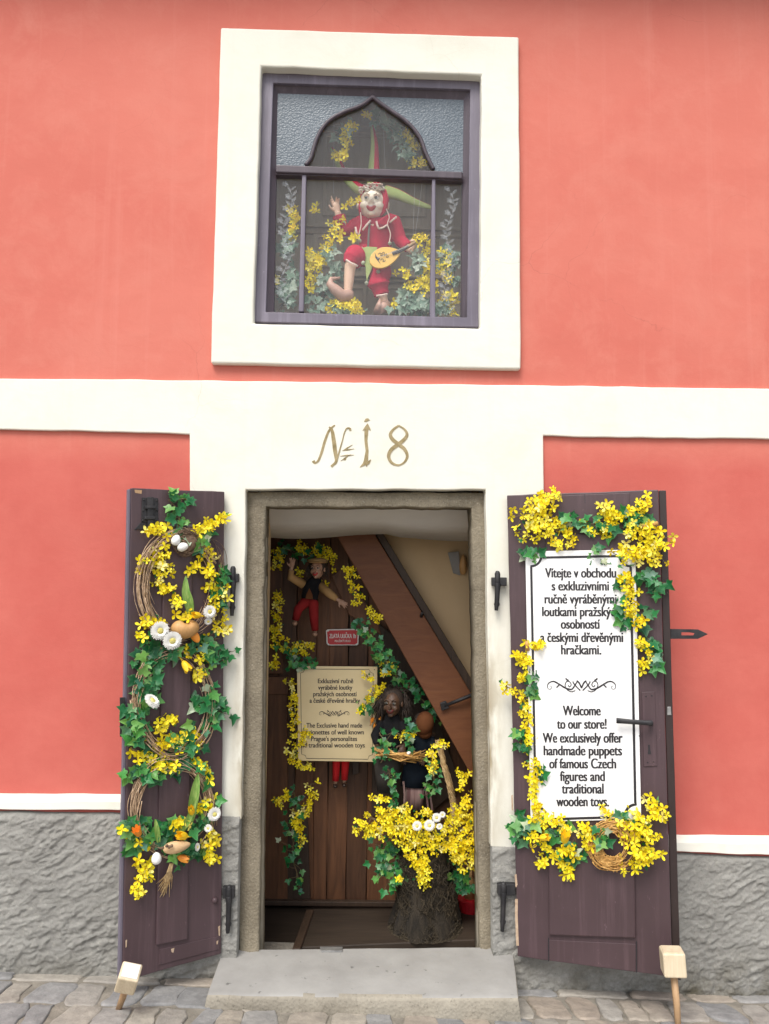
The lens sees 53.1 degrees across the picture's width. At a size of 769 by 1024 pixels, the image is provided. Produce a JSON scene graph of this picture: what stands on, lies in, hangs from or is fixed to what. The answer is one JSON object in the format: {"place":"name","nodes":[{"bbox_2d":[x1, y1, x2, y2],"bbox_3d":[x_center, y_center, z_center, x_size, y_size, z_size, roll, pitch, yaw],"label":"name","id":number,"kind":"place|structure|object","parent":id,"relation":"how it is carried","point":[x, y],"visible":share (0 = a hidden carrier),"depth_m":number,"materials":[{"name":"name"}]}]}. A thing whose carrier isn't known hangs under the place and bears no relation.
{"place":"outdoors","nodes":[
{"label":"outdoors","id":0,"kind":"place"},
{"bbox_2d":[264,906,392,942],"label":"floor","id":1,"kind":"structure","parent":0,"point":[282,923],"depth_m":3.54,"materials":[{"name":"brown wood"}]},
{"bbox_2d":[249,491,473,906],"bbox_3d":[-0.081,0.768,3.785,1.359,2.317,0.110,0,-5,-2],"label":"plank partition","id":2,"kind":"object","parent":1,"relation":"on","point":[335,853],"visible":0.3,"depth_m":3.73,"materials":[{"name":"brown wood"}]},
{"bbox_2d":[269,589,315,670],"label":"flower garland","id":3,"kind":"object","parent":2,"relation":"attached to","point":[295,649],"visible":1,"depth_m":3.68,"materials":[{"name":"yellow plant"}]},
{"bbox_2d":[271,657,320,894],"bbox_3d":[-0.409,1.219,3.566,0.232,1.083,0.073,0,-5,-2],"label":"flower garland","id":4,"kind":"object","parent":2,"relation":"hanging from","point":[294,821],"visible":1,"depth_m":3.56,"materials":[{"name":"green plant"}]},
{"bbox_2d":[270,539,337,585],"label":"flower garland","id":5,"kind":"object","parent":2,"relation":"attached to","point":[301,550],"visible":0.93,"depth_m":3.70,"materials":[{"name":"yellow plant"}]},
{"bbox_2d":[287,557,347,635],"bbox_3d":[-0.316,0.400,3.623,0.289,0.371,0.116,0,-5,-2],"label":"marionette","id":6,"kind":"object","parent":2,"relation":"attached to","point":[314,585],"visible":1,"depth_m":3.62,"materials":[{"name":"red fabric"}]},
{"bbox_2d":[297,666,376,761],"bbox_3d":[-0.224,0.945,3.601,0.378,0.441,0.009,0,-5,-2],"label":"shop sign","id":7,"kind":"object","parent":2,"relation":"attached to","point":[335,724],"visible":1,"depth_m":3.60,"materials":[{"name":"beige"}]},
{"bbox_2d":[356,669,391,715],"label":"flower garland","id":8,"kind":"object","parent":7,"relation":"attached to","point":[369,699],"visible":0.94,"depth_m":3.56,"materials":[{"name":"yellow plant"}]},
{"bbox_2d":[332,761,349,787],"bbox_3d":[-0.206,1.051,3.686,0.168,0.530,0.096,0,-5,-2],"label":"marionette","id":9,"kind":"object","parent":2,"relation":"hanging from","point":[336,770],"visible":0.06,"depth_m":3.66,"materials":[{"name":"red fabric"}]},
{"bbox_2d":[326,629,358,644],"bbox_3d":[-0.207,0.615,3.778,0.162,0.081,0.007,0,-5,-2],"label":"street sign","id":10,"kind":"object","parent":2,"relation":"attached to","point":[342,636],"visible":1,"depth_m":3.77,"materials":[{"name":"red metal"}]},
{"bbox_2d":[341,563,396,672],"bbox_3d":[-0.071,0.487,3.523,0.262,0.503,0.071,0,-5,-2],"label":"flower garland","id":11,"kind":"object","parent":2,"relation":"attached to","point":[363,632],"visible":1,"depth_m":3.52,"materials":[{"name":"green plant"}]},
{"bbox_2d":[370,684,415,793],"bbox_3d":[0.041,1.040,3.525,0.214,0.496,0.139,0,-5,-2],"label":"marionette","id":12,"kind":"object","parent":2,"relation":"attached to","point":[392,702],"visible":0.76,"depth_m":3.52,"materials":[{"name":"black fabric"}]},
{"bbox_2d":[374,747,425,762],"bbox_3d":[0.072,1.098,3.468,0.241,0.073,0.080,0,-5,-2],"label":"twig tray","id":13,"kind":"object","parent":12,"relation":"attached to","point":[403,756],"visible":0.96,"depth_m":3.45,"materials":[{"name":"wicker"}]},
{"bbox_2d":[371,717,442,809],"bbox_3d":[0.102,1.136,3.459,0.331,0.423,0.070,0,-5,-2],"label":"ivy garland","id":14,"kind":"object","parent":12,"relation":"attached to","point":[412,728],"visible":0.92,"depth_m":3.46,"materials":[{"name":"green plant"}]},
{"bbox_2d":[292,909,474,949],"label":"floor platform","id":15,"kind":"structure","parent":1,"relation":"on","point":[353,929],"depth_m":3.29,"materials":[{"name":"brown wood"}]},
{"bbox_2d":[387,824,463,943],"bbox_3d":[0.183,1.605,3.356,0.314,0.400,0.321,-3,-6,36],"label":"tree stump","id":16,"kind":"object","parent":15,"relation":"on","point":[431,914],"visible":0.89,"depth_m":3.26,"materials":[{"name":"wood"}]},
{"bbox_2d":[352,739,474,898],"bbox_3d":[0.149,1.311,3.273,0.576,0.693,0.166,0,-5,-2],"label":"flower mound","id":17,"kind":"object","parent":16,"relation":"on","point":[405,821],"visible":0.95,"depth_m":3.25,"materials":[{"name":"yellow plant"}]},
{"bbox_2d":[435,739,456,830],"bbox_3d":[0.277,1.232,3.453,0.100,0.413,0.033,0,-5,-2],"label":"straw bough","id":18,"kind":"object","parent":16,"relation":"attached to","point":[447,777],"visible":0.66,"depth_m":3.45,"materials":[{"name":"brown wicker"}]},
{"bbox_2d":[457,869,474,914],"bbox_3d":[0.390,1.729,3.519,0.115,0.180,0.114,0,-5,-2],"label":"red tub","id":19,"kind":"object","parent":15,"relation":"on","point":[466,904],"visible":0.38,"depth_m":3.48,"materials":[{"name":"plastic"}]},
{"bbox_2d":[370,716,380,744],"bbox_3d":[-0.040,1.012,3.551,0.056,0.137,0.053,0,-5,-2],"label":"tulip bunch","id":20,"kind":"object","parent":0,"point":[372,720],"visible":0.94,"depth_m":3.54,"materials":[{"name":"orange plant"}]},
{"bbox_2d":[0,942,768,1023],"bbox_3d":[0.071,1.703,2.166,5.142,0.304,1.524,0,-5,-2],"label":"cobblestones","id":21,"kind":"structure","parent":0,"point":[82,999],"depth_m":2.70,"materials":[{"name":"grey stone"}]},
{"bbox_2d":[114,961,141,1009],"bbox_3d":[-0.853,1.591,2.560,0.086,0.202,0.143,2,-5,-16],"label":"mallet","id":22,"kind":"object","parent":21,"relation":"on","point":[128,979],"visible":0.98,"depth_m":2.52,"materials":[{"name":"brown wood"}]},
{"bbox_2d":[205,947,520,1021],"bbox_3d":[-0.061,1.715,2.791,1.127,0.099,0.364,0,-5,-2],"label":"doorstep","id":23,"kind":"object","parent":21,"relation":"on","point":[462,984],"visible":0.94,"depth_m":2.72,"materials":[{"name":"stone"}]},
{"bbox_2d":[0,0,768,996],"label":"house","id":24,"kind":"structure","parent":21,"relation":"on","point":[604,164],"depth_m":3.10,"materials":[{"name":"red paint"}]},
{"bbox_2d":[117,488,223,976],"bbox_3d":[-0.780,0.782,2.851,0.400,1.743,0.052,3,-6,-32],"label":"door leaf","id":25,"kind":"structure","parent":24,"relation":"in","point":[157,932],"depth_m":2.82,"materials":[{"name":"brown paint"}]},
{"bbox_2d":[116,747,227,899],"bbox_3d":[-0.761,1.117,2.774,0.410,0.548,0.110,3,-5,-32],"label":"wreath","id":26,"kind":"object","parent":25,"relation":"attached to","point":[133,832],"visible":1,"depth_m":2.76,"materials":[{"name":"green plant"}]},
{"bbox_2d":[133,487,233,673],"bbox_3d":[-0.736,0.251,2.865,0.387,0.694,0.102,3,-6,-32],"label":"wreath","id":27,"kind":"object","parent":25,"relation":"attached to","point":[193,539],"visible":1,"depth_m":2.85,"materials":[{"name":"yellow plant"}]},
{"bbox_2d":[116,641,241,784],"bbox_3d":[-0.748,0.738,2.839,0.471,0.526,0.109,4,-6,-37],"label":"wreath","id":28,"kind":"object","parent":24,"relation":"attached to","point":[136,727],"visible":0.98,"depth_m":2.80,"materials":[{"name":"green plant"}]},
{"bbox_2d":[329,116,360,161],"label":"window garland","id":29,"kind":"object","parent":24,"relation":"attached to","point":[347,129],"depth_m":3.33,"materials":[{"name":"yellow plant"}]},
{"bbox_2d":[325,297,367,314],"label":"window garland","id":30,"kind":"object","parent":24,"relation":"on","point":[346,307],"depth_m":3.23,"materials":[{"name":"yellow plant"}]},
{"bbox_2d":[255,73,479,328],"bbox_3d":[-0.061,-1.301,3.218,0.939,1.084,0.060,0,-5,-2],"label":"window","id":31,"kind":"structure","parent":24,"relation":"in","point":[444,115],"depth_m":3.22,"materials":[{"name":"paint"}]},
{"bbox_2d":[275,101,460,316],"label":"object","id":32,"kind":"object","parent":24,"relation":"attached to","point":[447,216],"visible":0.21,"depth_m":3.56,"materials":[{"name":"grey glass"}]},
{"bbox_2d":[275,195,361,312],"bbox_3d":[-0.293,-1.089,3.265,0.390,0.552,0.096,0,-5,-2],"label":"window garland","id":33,"kind":"object","parent":32,"relation":"attached to","point":[286,292],"depth_m":3.25,"materials":[{"name":"green plant"}]},
{"bbox_2d":[326,107,430,314],"bbox_3d":[-0.010,-1.364,3.329,0.469,1.074,0.209,0,-5,-2],"label":"marionette","id":34,"kind":"object","parent":24,"relation":"attached to","point":[372,226],"visible":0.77,"depth_m":3.31,"materials":[{"name":"fabric"}]},
{"bbox_2d":[370,241,415,268],"bbox_3d":[0.035,-1.084,3.260,0.196,0.128,0.075,0,-5,-2],"label":"mandolin","id":35,"kind":"object","parent":34,"relation":"attached to","point":[383,257],"visible":1,"depth_m":3.23,"materials":[{"name":"yellow wood"}]},
{"bbox_2d":[360,105,426,169],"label":"window garland","id":36,"kind":"object","parent":24,"relation":"attached to","point":[406,142],"depth_m":3.35,"materials":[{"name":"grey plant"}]},
{"bbox_2d":[338,534,472,777],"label":"stair beam","id":37,"kind":"structure","parent":24,"relation":"attached to","point":[440,672],"depth_m":3.58,"materials":[{"name":"brown wood"}]},
{"bbox_2d":[370,644,441,725],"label":"ivy garland","id":38,"kind":"object","parent":37,"relation":"attached to","point":[412,689],"visible":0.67,"depth_m":3.64,"materials":[{"name":"green plant"}]},
{"bbox_2d":[401,711,435,810],"bbox_3d":[0.154,1.145,3.544,0.168,0.445,0.101,0,-5,-2],"label":"marionette","id":39,"kind":"object","parent":37,"relation":"hanging from","point":[413,777],"visible":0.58,"depth_m":3.52,"materials":[{"name":"black"}]},
{"bbox_2d":[384,232,460,316],"bbox_3d":[0.167,-1.010,3.273,0.341,0.390,0.090,0,-5,-2],"label":"window garland","id":40,"kind":"object","parent":24,"relation":"attached to","point":[415,303],"depth_m":3.27,"materials":[{"name":"green plant"}]},
{"bbox_2d":[384,534,470,676],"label":"plaster slope","id":41,"kind":"structure","parent":24,"relation":"attached to","point":[442,587],"depth_m":3.69,"materials":[{"name":"beige paint"}]},
{"bbox_2d":[448,551,466,574],"bbox_3d":[0.349,0.245,3.666,0.090,0.115,0.040,0,-5,-2],"label":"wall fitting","id":42,"kind":"object","parent":41,"relation":"attached to","point":[458,567],"depth_m":3.68,"materials":[{"name":"metal"}]},
{"bbox_2d":[508,485,677,677],"bbox_3d":[0.774,0.251,2.882,0.623,0.716,0.118,-1,-5,17],"label":"garland","id":43,"kind":"object","parent":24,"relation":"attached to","point":[642,522],"visible":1,"depth_m":2.85,"materials":[{"name":"yellow plant"}]},
{"bbox_2d":[507,490,706,979],"bbox_3d":[0.822,0.793,2.853,0.724,1.753,0.100,-1,-5,17],"label":"door leaf","id":44,"kind":"structure","parent":24,"relation":"in","point":[599,918],"depth_m":2.83,"materials":[{"name":"brown paint"}]},
{"bbox_2d":[499,639,550,816],"bbox_3d":[0.539,0.811,2.919,0.208,0.669,0.079,-1,-5,12],"label":"garland","id":45,"kind":"object","parent":44,"relation":"attached to","point":[531,693],"visible":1,"depth_m":2.92,"materials":[{"name":"yellow plant"}]},
{"bbox_2d":[525,550,640,821],"bbox_3d":[0.739,0.655,2.881,0.410,1.025,0.007,-1,-5,18],"label":"welcome sign","id":46,"kind":"object","parent":44,"relation":"attached to","point":[585,750],"visible":0.99,"depth_m":2.88,"materials":[{"name":"white"}]},
{"bbox_2d":[504,792,670,881],"bbox_3d":[0.733,1.189,2.809,0.598,0.351,0.126,-1,-5,17],"label":"garland","id":47,"kind":"object","parent":44,"relation":"attached to","point":[529,827],"visible":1,"depth_m":2.80,"materials":[{"name":"plant"}]},
{"bbox_2d":[659,945,686,1023],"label":"mallet","id":48,"kind":"object","parent":21,"relation":"on","point":[672,962],"visible":1,"depth_m":2.60,"materials":[{"name":"brown wood"}]}
]}

